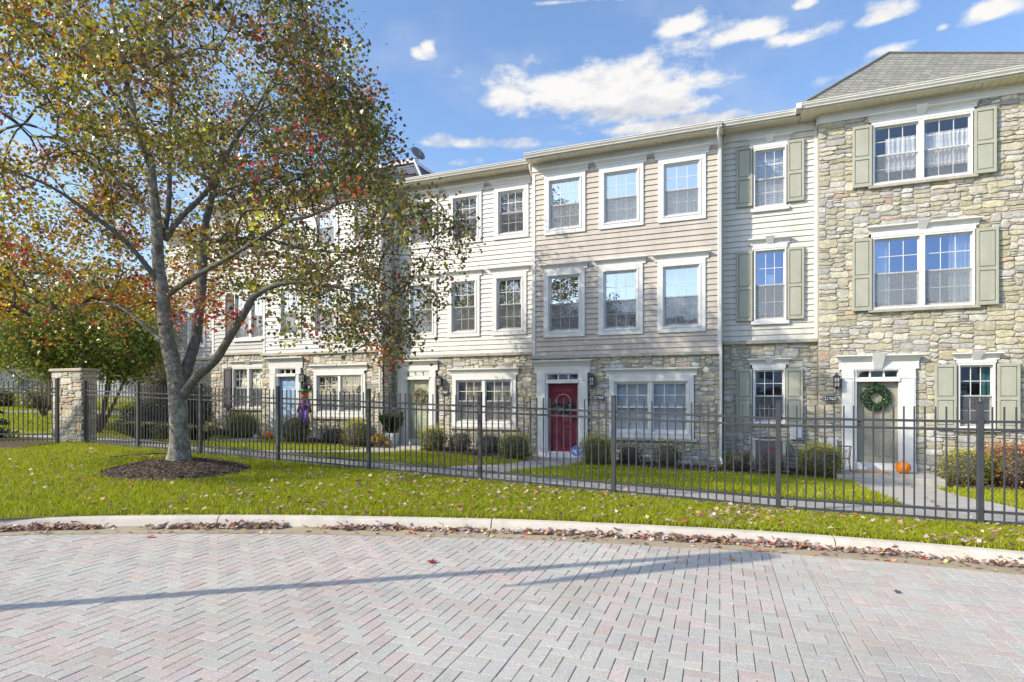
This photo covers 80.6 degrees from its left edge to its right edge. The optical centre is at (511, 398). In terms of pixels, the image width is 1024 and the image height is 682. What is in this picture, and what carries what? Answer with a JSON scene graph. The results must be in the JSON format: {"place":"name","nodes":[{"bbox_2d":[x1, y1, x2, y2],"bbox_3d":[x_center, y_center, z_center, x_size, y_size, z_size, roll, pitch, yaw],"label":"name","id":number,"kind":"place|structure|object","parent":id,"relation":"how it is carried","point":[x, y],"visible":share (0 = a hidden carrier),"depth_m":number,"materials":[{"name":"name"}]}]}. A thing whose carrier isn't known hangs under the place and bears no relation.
{"place":"outdoors","nodes":[
{"label":"outdoors","id":0,"kind":"place"},
{"bbox_2d":[0,401,143,437],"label":"lawn grass","id":1,"kind":"structure","parent":0,"point":[25,418],"depth_m":22.81,"materials":[{"name":"green plant"}]},
{"bbox_2d":[0,395,1023,550],"bbox_3d":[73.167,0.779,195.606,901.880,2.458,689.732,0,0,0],"label":"lawn","id":2,"kind":"structure","parent":0,"point":[526,458],"depth_m":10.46,"materials":[{"name":"plant"}]},
{"bbox_2d":[0,441,52,448],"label":"mulch bed","id":3,"kind":"object","parent":2,"relation":"on","point":[10,444],"visible":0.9,"depth_m":14.10,"materials":[{"name":"grey concrete"}]},
{"bbox_2d":[3,369,51,416],"bbox_3d":[-18.636,-0.381,23.957,2.678,2.295,2.346,0,0,0],"label":"weeping shrub","id":4,"kind":"object","parent":2,"relation":"on","point":[44,403],"visible":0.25,"depth_m":23.79,"materials":[{"name":"green plant"}]},
{"bbox_2d":[0,378,59,442],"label":"iron fence","id":5,"kind":"object","parent":2,"relation":"on","point":[57,411],"visible":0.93,"depth_m":14.71,"materials":[{"name":"metal"}]},
{"bbox_2d":[14,386,46,408],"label":"boxwood bush","id":6,"kind":"object","parent":2,"relation":"on","point":[30,401],"visible":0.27,"depth_m":27.98,"materials":[{"name":"green plant"}]},
{"bbox_2d":[0,298,70,391],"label":"house","id":7,"kind":"structure","parent":2,"relation":"on","point":[4,374],"depth_m":45.98,"materials":[{"name":"white"}]},
{"bbox_2d":[0,286,84,373],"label":"shade tree","id":8,"kind":"object","parent":2,"relation":"on","point":[32,300],"visible":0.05,"depth_m":20.28,"materials":[{"name":"green plant"}]},
{"bbox_2d":[49,368,99,442],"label":"stone pier","id":9,"kind":"structure","parent":2,"relation":"on","point":[71,404],"depth_m":15.11,"materials":[{"name":"beige stone"}]},
{"bbox_2d":[0,230,181,409],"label":"shade tree","id":10,"kind":"object","parent":2,"relation":"on","point":[39,268],"visible":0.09,"depth_m":26.43,"materials":[{"name":"orange plant"}]},
{"bbox_2d":[0,280,185,432],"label":"crape myrtle tree","id":11,"kind":"object","parent":2,"relation":"on","point":[63,347],"visible":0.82,"depth_m":18.23,"materials":[{"name":"green plant"}]},
{"bbox_2d":[95,297,157,395],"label":"house","id":12,"kind":"structure","parent":2,"relation":"on","point":[101,383],"depth_m":43.98,"materials":[{"name":"white"}]},
{"bbox_2d":[111,398,167,426],"bbox_3d":[-12.624,0.606,20.919,2.523,1.267,1.957,0,0,22],"label":"evergreen shrub","id":13,"kind":"object","parent":2,"relation":"on","point":[145,413],"visible":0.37,"depth_m":20.52,"materials":[{"name":"green plant"}]},
{"bbox_2d":[114,421,164,438],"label":"ornamental grass","id":14,"kind":"object","parent":2,"relation":"on","point":[135,428],"depth_m":17.40,"materials":[{"name":"green plant"}]},
{"bbox_2d":[123,353,195,412],"bbox_3d":[-14.962,-0.662,25.799,2.934,2.918,2.324,0,0,22],"label":"evergreen shrub","id":15,"kind":"object","parent":2,"relation":"on","point":[162,381],"visible":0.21,"depth_m":25.09,"materials":[{"name":"green plant"}]},
{"bbox_2d":[99,458,254,481],"bbox_3d":[-5.921,1.220,10.802,2.540,0.294,2.533,0,0,0],"label":"mulch mound","id":16,"kind":"object","parent":2,"relation":"on","point":[153,469],"visible":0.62,"depth_m":10.24,"materials":[{"name":"brown plant"}]},
{"bbox_2d":[96,456,249,480],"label":"mulch chips","id":17,"kind":"object","parent":16,"relation":"on","point":[116,467],"visible":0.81,"depth_m":10.39,"materials":[{"name":"brown wood"}]},
{"bbox_2d":[166,222,211,410],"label":"townhouse","id":18,"kind":"structure","parent":2,"relation":"on","point":[203,357],"depth_m":27.34,"materials":[{"name":"white paint"}]},
{"bbox_2d":[183,305,206,346],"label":"window","id":19,"kind":"structure","parent":18,"relation":"in","point":[189,322],"depth_m":27.31,"materials":[{"name":"white paint"}]},
{"bbox_2d":[0,0,485,460],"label":"maple tree","id":20,"kind":"object","parent":2,"relation":"on","point":[92,52],"visible":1,"depth_m":11.12,"materials":[{"name":"green plant"}]},
{"bbox_2d":[223,409,262,437],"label":"boxwood bush","id":21,"kind":"object","parent":2,"relation":"on","point":[247,425],"visible":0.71,"depth_m":21.27,"materials":[{"name":"green plant"}]},
{"bbox_2d":[196,195,294,433],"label":"townhouse","id":22,"kind":"structure","parent":2,"relation":"on","point":[239,365],"depth_m":23.44,"materials":[{"name":"white paint"}]},
{"bbox_2d":[230,284,262,341],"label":"window","id":23,"kind":"structure","parent":22,"relation":"in","point":[241,336],"depth_m":23.30,"materials":[{"name":"white paint"}]},
{"bbox_2d":[228,360,294,409],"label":"window","id":24,"kind":"structure","parent":22,"relation":"in","point":[247,374],"depth_m":23.22,"materials":[{"name":"white paint"}]},
{"bbox_2d":[304,439,372,446],"bbox_3d":[-6.112,1.508,20.307,3.050,0.182,1.490,0,0,22],"label":"mulch bed","id":25,"kind":"object","parent":2,"relation":"on","point":[342,444],"visible":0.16,"depth_m":19.68,"materials":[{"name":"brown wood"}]},
{"bbox_2d":[274,413,315,441],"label":"boxwood bush","id":26,"kind":"object","parent":25,"relation":"on","point":[293,430],"visible":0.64,"depth_m":19.84,"materials":[{"name":"green plant"}]},
{"bbox_2d":[296,383,311,439],"bbox_3d":[-6.802,0.603,19.852,0.480,2.261,0.505,0,0,-27],"label":"scarecrow","id":27,"kind":"object","parent":25,"relation":"on","point":[305,387],"visible":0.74,"depth_m":19.76,"materials":[{"name":"fabric"}]},
{"bbox_2d":[315,420,346,442],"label":"spirea shrub","id":28,"kind":"object","parent":25,"relation":"on","point":[333,434],"visible":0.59,"depth_m":20.12,"materials":[{"name":"green plant"}]},
{"bbox_2d":[340,416,376,445],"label":"boxwood bush","id":29,"kind":"object","parent":25,"relation":"on","point":[356,432],"visible":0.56,"depth_m":19.53,"materials":[{"name":"green plant"}]},
{"bbox_2d":[251,147,433,444],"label":"townhouse","id":30,"kind":"structure","parent":2,"relation":"on","point":[318,371],"depth_m":21.47,"materials":[{"name":"white paint"}]},
{"bbox_2d":[280,377,294,432],"bbox_3d":[-8.156,0.250,22.046,0.834,2.092,0.120,0,0,22],"label":"door","id":31,"kind":"structure","parent":30,"relation":"in","point":[286,383],"depth_m":22.09,"materials":[{"name":"blue paint"}]},
{"bbox_2d":[276,278,301,339],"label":"window","id":32,"kind":"structure","parent":30,"relation":"in","point":[284,320],"depth_m":22.14,"materials":[{"name":"white paint"}]},
{"bbox_2d":[307,274,337,337],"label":"window","id":33,"kind":"structure","parent":30,"relation":"in","point":[320,316],"depth_m":21.52,"materials":[{"name":"white paint"}]},
{"bbox_2d":[313,194,339,249],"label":"window","id":34,"kind":"structure","parent":30,"relation":"in","point":[334,220],"depth_m":21.48,"materials":[{"name":"white paint"}]},
{"bbox_2d":[308,363,383,419],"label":"window","id":35,"kind":"structure","parent":30,"relation":"in","point":[351,378],"depth_m":21.15,"materials":[{"name":"white paint"}]},
{"bbox_2d":[344,271,375,335],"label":"window","id":36,"kind":"structure","parent":30,"relation":"in","point":[351,277],"depth_m":20.91,"materials":[{"name":"white paint"}]},
{"bbox_2d":[347,190,377,246],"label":"window","id":37,"kind":"structure","parent":30,"relation":"in","point":[353,218],"depth_m":20.87,"materials":[{"name":"white paint"}]},
{"bbox_2d":[382,444,423,449],"bbox_3d":[-3.424,1.669,19.936,1.800,0.219,1.260,0,0,22],"label":"front stoop","id":38,"kind":"object","parent":2,"relation":"on","point":[413,447],"visible":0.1,"depth_m":19.68,"materials":[{"name":"concrete"}]},
{"bbox_2d":[380,409,404,445],"bbox_3d":[-4.042,0.946,20.121,0.936,1.229,0.981,0,0,22],"label":"grass planter","id":39,"kind":"object","parent":38,"relation":"on","point":[391,425],"visible":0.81,"depth_m":19.97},
{"bbox_2d":[386,159,531,452],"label":"townhouse","id":40,"kind":"structure","parent":2,"relation":"on","point":[483,343],"depth_m":19.74,"materials":[{"name":"white paint"}]},
{"bbox_2d":[408,380,428,438],"bbox_3d":[-3.164,0.370,20.575,0.884,2.012,0.120,0,0,22],"label":"door","id":41,"kind":"structure","parent":40,"relation":"in","point":[412,384],"depth_m":20.62,"materials":[{"name":"green paint"}]},
{"bbox_2d":[402,272,438,338],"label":"window","id":42,"kind":"structure","parent":40,"relation":"in","point":[429,318],"depth_m":20.59,"materials":[{"name":"white paint"}]},
{"bbox_2d":[403,188,438,248],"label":"window","id":43,"kind":"structure","parent":40,"relation":"in","point":[434,191],"depth_m":20.51,"materials":[{"name":"white paint"}]},
{"bbox_2d":[442,268,481,337],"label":"window","id":44,"kind":"structure","parent":40,"relation":"in","point":[464,321],"depth_m":20.00,"materials":[{"name":"white paint"}]},
{"bbox_2d":[444,181,483,244],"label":"window","id":45,"kind":"structure","parent":40,"relation":"in","point":[472,191],"depth_m":19.92,"materials":[{"name":"white paint"}]},
{"bbox_2d":[447,367,518,429],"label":"window","id":46,"kind":"structure","parent":40,"relation":"in","point":[495,382],"depth_m":19.60,"materials":[{"name":"white paint"}]},
{"bbox_2d":[487,264,528,335],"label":"window","id":47,"kind":"structure","parent":40,"relation":"in","point":[509,283],"depth_m":19.39,"materials":[{"name":"white paint"}]},
{"bbox_2d":[489,174,530,239],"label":"window","id":48,"kind":"structure","parent":40,"relation":"in","point":[511,194],"depth_m":19.36,"materials":[{"name":"white paint"}]},
{"bbox_2d":[423,448,531,455],"bbox_3d":[-1.078,1.675,18.701,3.380,0.169,1.708,0,0,22],"label":"mulch bed","id":49,"kind":"object","parent":2,"relation":"on","point":[464,453],"visible":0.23,"depth_m":18.42,"materials":[{"name":"brown soil"}]},
{"bbox_2d":[415,423,448,450],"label":"boxwood bush","id":50,"kind":"object","parent":49,"relation":"on","point":[441,438],"visible":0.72,"depth_m":18.71,"materials":[{"name":"green plant"}]},
{"bbox_2d":[445,427,474,450],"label":"spirea shrub","id":51,"kind":"object","parent":49,"relation":"on","point":[464,441],"visible":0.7,"depth_m":18.71,"materials":[{"name":"green plant"}]},
{"bbox_2d":[474,431,501,452],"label":"spirea shrub","id":52,"kind":"object","parent":49,"relation":"on","point":[489,443],"visible":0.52,"depth_m":18.37,"materials":[{"name":"green plant"}]},
{"bbox_2d":[483,454,531,459],"bbox_3d":[-0.179,1.711,17.644,1.050,0.101,1.733,0,0,22],"label":"mulch bed","id":53,"kind":"object","parent":2,"relation":"on","point":[494,455],"visible":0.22,"depth_m":17.65,"materials":[{"name":"brown soil"}]},
{"bbox_2d":[494,430,534,459],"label":"boxwood bush","id":54,"kind":"object","parent":53,"relation":"on","point":[514,447],"visible":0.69,"depth_m":16.76,"materials":[{"name":"green plant"}]},
{"bbox_2d":[470,473,548,484],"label":"walkway","id":55,"kind":"structure","parent":2,"relation":"on","point":[514,477],"depth_m":10.98,"materials":[{"name":"concrete"}]},
{"bbox_2d":[0,514,1023,565],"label":"kerb","id":56,"kind":"structure","parent":2,"relation":"on","point":[952,551],"depth_m":7.32,"materials":[{"name":"concrete"}]},
{"bbox_2d":[4,444,1023,562],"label":"fallen leaves","id":57,"kind":"object","parent":2,"relation":"on","point":[536,490],"depth_m":8.19,"materials":[{"name":"brown plant"}]},
{"bbox_2d":[14,427,1023,509],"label":"front lawn grass","id":58,"kind":"structure","parent":2,"relation":"on","point":[1009,495],"depth_m":12.73,"materials":[{"name":"green plant"}]},
{"bbox_2d":[83,380,1023,524],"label":"iron fence","id":59,"kind":"object","parent":2,"relation":"on","point":[979,429],"visible":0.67,"depth_m":9.63,"materials":[{"name":"metal"}]},
{"bbox_2d":[117,435,1010,517],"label":"fallen leaves","id":60,"kind":"object","parent":2,"relation":"on","point":[932,501],"visible":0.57,"depth_m":12.48,"materials":[{"name":"brown plant"}]},
{"bbox_2d":[535,479,610,491],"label":"walkway","id":61,"kind":"structure","parent":2,"relation":"on","point":[580,483],"depth_m":10.48,"materials":[{"name":"concrete"}]},
{"bbox_2d":[524,120,723,466],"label":"townhouse","id":62,"kind":"structure","parent":2,"relation":"on","point":[627,268],"depth_m":17.10,"materials":[{"name":"white paint"}]},
{"bbox_2d":[538,260,587,337],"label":"window","id":63,"kind":"structure","parent":62,"relation":"in","point":[563,282],"depth_m":17.93,"materials":[{"name":"white paint"}]},
{"bbox_2d":[549,383,577,451],"bbox_3d":[1.524,0.560,17.876,0.934,2.012,0.120,0,0,22],"label":"door","id":64,"kind":"structure","parent":62,"relation":"in","point":[570,389],"depth_m":17.88,"materials":[{"name":"paint"}]},
{"bbox_2d":[539,161,588,235],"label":"window","id":65,"kind":"structure","parent":62,"relation":"in","point":[564,185],"depth_m":17.89,"materials":[{"name":"white paint"}]},
{"bbox_2d":[593,255,646,335],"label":"window","id":66,"kind":"structure","parent":62,"relation":"in","point":[620,279],"depth_m":17.29,"materials":[{"name":"white paint"}]},
{"bbox_2d":[593,152,647,229],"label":"window","id":67,"kind":"structure","parent":62,"relation":"in","point":[621,178],"depth_m":17.25,"materials":[{"name":"white paint"}]},
{"bbox_2d":[603,367,698,441],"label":"window","id":68,"kind":"structure","parent":62,"relation":"in","point":[671,385],"depth_m":16.83,"materials":[{"name":"white paint"}]},
{"bbox_2d":[652,142,710,223],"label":"window","id":69,"kind":"structure","parent":62,"relation":"in","point":[681,170],"depth_m":16.60,"materials":[{"name":"white paint"}]},
{"bbox_2d":[652,249,710,332],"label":"window","id":70,"kind":"structure","parent":62,"relation":"in","point":[681,276],"depth_m":16.63,"materials":[{"name":"white paint"}]},
{"bbox_2d":[608,484,687,498],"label":"walkway","id":71,"kind":"structure","parent":2,"relation":"on","point":[656,491],"depth_m":9.95,"materials":[{"name":"concrete"}]},
{"bbox_2d":[607,460,721,471],"bbox_3d":[3.736,1.804,16.069,3.390,0.152,1.488,0,0,22],"label":"mulch bed","id":72,"kind":"object","parent":2,"relation":"on","point":[701,467],"visible":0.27,"depth_m":15.67,"materials":[{"name":"brown soil"}]},
{"bbox_2d":[578,429,616,465],"bbox_3d":[2.234,1.302,16.027,1.090,1.004,1.116,0,0,22],"label":"boxwood bush","id":73,"kind":"object","parent":72,"relation":"on","point":[594,450],"visible":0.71,"depth_m":15.76,"materials":[{"name":"green plant"}]},
{"bbox_2d":[616,439,646,464],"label":"young shrub","id":74,"kind":"object","parent":72,"relation":"on","point":[632,454],"visible":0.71,"depth_m":16.23,"materials":[{"name":"green plant"}]},
{"bbox_2d":[647,435,687,465],"bbox_3d":[4.124,1.379,16.039,0.936,0.927,0.964,0,0,-40],"label":"young shrub","id":75,"kind":"object","parent":72,"relation":"on","point":[663,455],"visible":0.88,"depth_m":15.89,"materials":[{"name":"green plant"}]},
{"bbox_2d":[684,491,767,506],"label":"walkway","id":76,"kind":"structure","parent":2,"relation":"on","point":[729,497],"depth_m":9.45,"materials":[{"name":"concrete"}]},
{"bbox_2d":[722,465,832,477],"bbox_3d":[6.681,1.870,15.327,2.500,0.133,1.765,0,0,22],"label":"mulch bed","id":77,"kind":"object","parent":2,"relation":"on","point":[791,472],"visible":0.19,"depth_m":14.99,"materials":[{"name":"brown soil"}]},
{"bbox_2d":[720,442,756,471],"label":"young shrub","id":78,"kind":"object","parent":77,"relation":"on","point":[737,462],"visible":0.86,"depth_m":15.19,"materials":[{"name":"green plant"}]},
{"bbox_2d":[749,437,789,471],"bbox_3d":[6.651,1.455,15.645,0.960,0.885,0.920,0,0,22],"label":"air conditioner","id":79,"kind":"object","parent":77,"relation":"on","point":[764,444],"visible":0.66,"depth_m":15.34,"materials":[{"name":"metal"}]},
{"bbox_2d":[758,451,792,474],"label":"young shrub","id":80,"kind":"object","parent":77,"relation":"on","point":[772,465],"visible":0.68,"depth_m":14.70,"materials":[{"name":"green plant"}]},
{"bbox_2d":[794,441,850,477],"bbox_3d":[7.484,1.446,14.616,1.217,0.953,1.150,0,0,22],"label":"boxwood bush","id":81,"kind":"object","parent":77,"relation":"on","point":[820,460],"visible":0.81,"depth_m":14.35,"materials":[{"name":"green plant"}]},
{"bbox_2d":[770,499,860,513],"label":"walkway","id":82,"kind":"structure","parent":2,"relation":"on","point":[839,506],"depth_m":8.94,"materials":[{"name":"concrete"}]},
{"bbox_2d":[722,51,1023,478],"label":"townhouse","id":83,"kind":"structure","parent":2,"relation":"on","point":[873,221],"depth_m":15.14,"materials":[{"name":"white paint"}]},
{"bbox_2d":[747,357,790,426],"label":"window","id":84,"kind":"structure","parent":83,"relation":"in","point":[768,373],"depth_m":16.36,"materials":[{"name":"white paint"}]},
{"bbox_2d":[748,132,791,212],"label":"window","id":85,"kind":"structure","parent":83,"relation":"in","point":[769,150],"depth_m":16.30,"materials":[{"name":"white paint"}]},
{"bbox_2d":[748,235,791,324],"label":"window","id":86,"kind":"structure","parent":83,"relation":"in","point":[769,252],"depth_m":16.40,"materials":[{"name":"white paint"}]},
{"bbox_2d":[857,382,896,462],"bbox_3d":[9.099,0.590,15.076,0.894,2.012,0.120,0,0,22],"label":"door","id":87,"kind":"structure","parent":83,"relation":"in","point":[892,386],"depth_m":15.08,"materials":[{"name":"green paint"}]},
{"bbox_2d":[860,382,892,411],"bbox_3d":[9.066,-0.046,15.033,0.722,0.749,0.183,0,0,22],"label":"door wreath","id":88,"kind":"object","parent":87,"relation":"attached to","point":[885,401],"depth_m":15.03,"materials":[{"name":"plant"}]},
{"bbox_2d":[857,370,897,377],"bbox_3d":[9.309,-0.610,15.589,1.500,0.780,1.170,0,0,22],"label":"transom window","id":89,"kind":"structure","parent":83,"relation":"in","point":[879,373],"depth_m":15.99,"materials":[{"name":"glass"}]},
{"bbox_2d":[867,96,981,189],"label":"window","id":90,"kind":"structure","parent":83,"relation":"in","point":[921,143],"depth_m":14.75,"materials":[{"name":"white paint"}]},
{"bbox_2d":[867,216,983,312],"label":"window","id":91,"kind":"structure","parent":83,"relation":"in","point":[924,264],"depth_m":14.83,"materials":[{"name":"white paint"}]},
{"bbox_2d":[952,350,1003,431],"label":"window","id":92,"kind":"structure","parent":83,"relation":"in","point":[976,370],"depth_m":14.30,"materials":[{"name":"white paint"}]},
{"bbox_2d":[835,469,944,486],"bbox_3d":[8.778,1.935,14.248,2.100,0.320,1.485,0,0,22],"label":"front stoop","id":93,"kind":"object","parent":2,"relation":"on","point":[919,479],"visible":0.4,"depth_m":13.72,"materials":[{"name":"concrete"}]},
{"bbox_2d":[857,505,966,519],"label":"walkway","id":94,"kind":"structure","parent":2,"relation":"on","point":[909,511],"depth_m":8.45,"materials":[{"name":"concrete"}]},
{"bbox_2d":[947,482,1023,490],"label":"mulch bed","id":95,"kind":"object","parent":2,"relation":"on","point":[950,484],"visible":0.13,"depth_m":13.27,"materials":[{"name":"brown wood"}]},
{"bbox_2d":[216,429,1023,489],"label":"mulch chips","id":96,"kind":"object","parent":95,"relation":"on","point":[641,464],"visible":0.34,"depth_m":15.87,"materials":[{"name":"brown wood"}]},
{"bbox_2d":[932,443,1001,485],"bbox_3d":[10.260,1.505,13.652,1.367,0.966,1.230,0,0,22],"label":"boxwood bush","id":97,"kind":"object","parent":95,"relation":"on","point":[962,468],"visible":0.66,"depth_m":13.43,"materials":[{"name":"green plant"}]},
{"bbox_2d":[984,438,1023,487],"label":"nandina bush","id":98,"kind":"object","parent":95,"relation":"on","point":[1009,467],"visible":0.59,"depth_m":13.18,"materials":[{"name":"red plant"}]},
{"bbox_2d":[958,511,1023,525],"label":"walkway","id":99,"kind":"structure","parent":2,"relation":"on","point":[999,517],"depth_m":8.03,"materials":[{"name":"concrete"}]},
{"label":"mulch bed","id":100,"kind":"structure","parent":2,"relation":"on","visible":0},
{"bbox_2d":[160,381,214,425],"bbox_3d":[-12.016,0.219,22.520,2.080,2.049,2.106,0,0,22],"label":"evergreen shrub","id":101,"kind":"object","parent":100,"relation":"on","point":[195,406],"visible":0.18,"depth_m":22.20,"materials":[{"name":"green plant"}]},
{"bbox_2d":[0,0,1023,296],"label":"sky","id":102,"kind":"structure","parent":0,"point":[473,83],"materials":[{"name":"blue"}]},
{"bbox_2d":[522,457,585,464],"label":"front path","id":103,"kind":"structure","parent":0,"point":[560,461],"depth_m":16.81,"materials":[{"name":"concrete"}]},
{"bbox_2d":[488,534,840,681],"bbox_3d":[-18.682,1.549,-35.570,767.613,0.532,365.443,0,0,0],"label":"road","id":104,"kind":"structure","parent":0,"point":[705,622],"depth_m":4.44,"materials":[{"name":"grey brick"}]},
{"bbox_2d":[0,530,1023,681],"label":"road pavers","id":105,"kind":"object","parent":104,"relation":"on","point":[201,607],"visible":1,"depth_m":4.62,"materials":[{"name":"concrete"}]},
{"bbox_2d":[0,526,1023,574],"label":"gutter pan","id":106,"kind":"object","parent":104,"relation":"on","point":[931,561],"visible":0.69,"depth_m":6.99,"materials":[{"name":"concrete"}]},
{"bbox_2d":[0,518,1023,573],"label":"fallen leaves","id":107,"kind":"object","parent":106,"relation":"on","point":[761,541],"depth_m":7.09,"materials":[{"name":"brown plant"}]},
{"bbox_2d":[855,482,949,493],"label":"front path","id":108,"kind":"structure","parent":0,"point":[897,487],"depth_m":12.92,"materials":[{"name":"concrete"}]},
{"bbox_2d":[868,488,972,498],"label":"front path","id":109,"kind":"structure","parent":0,"point":[916,493],"depth_m":11.61,"materials":[{"name":"concrete"}]},
{"bbox_2d":[880,493,1002,504],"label":"front path","id":110,"kind":"structure","parent":0,"point":[920,497],"depth_m":10.27,"materials":[{"name":"concrete"}]},
{"bbox_2d":[895,499,1023,512],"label":"front path","id":111,"kind":"structure","parent":0,"point":[963,505],"depth_m":9.13,"materials":[{"name":"concrete"}]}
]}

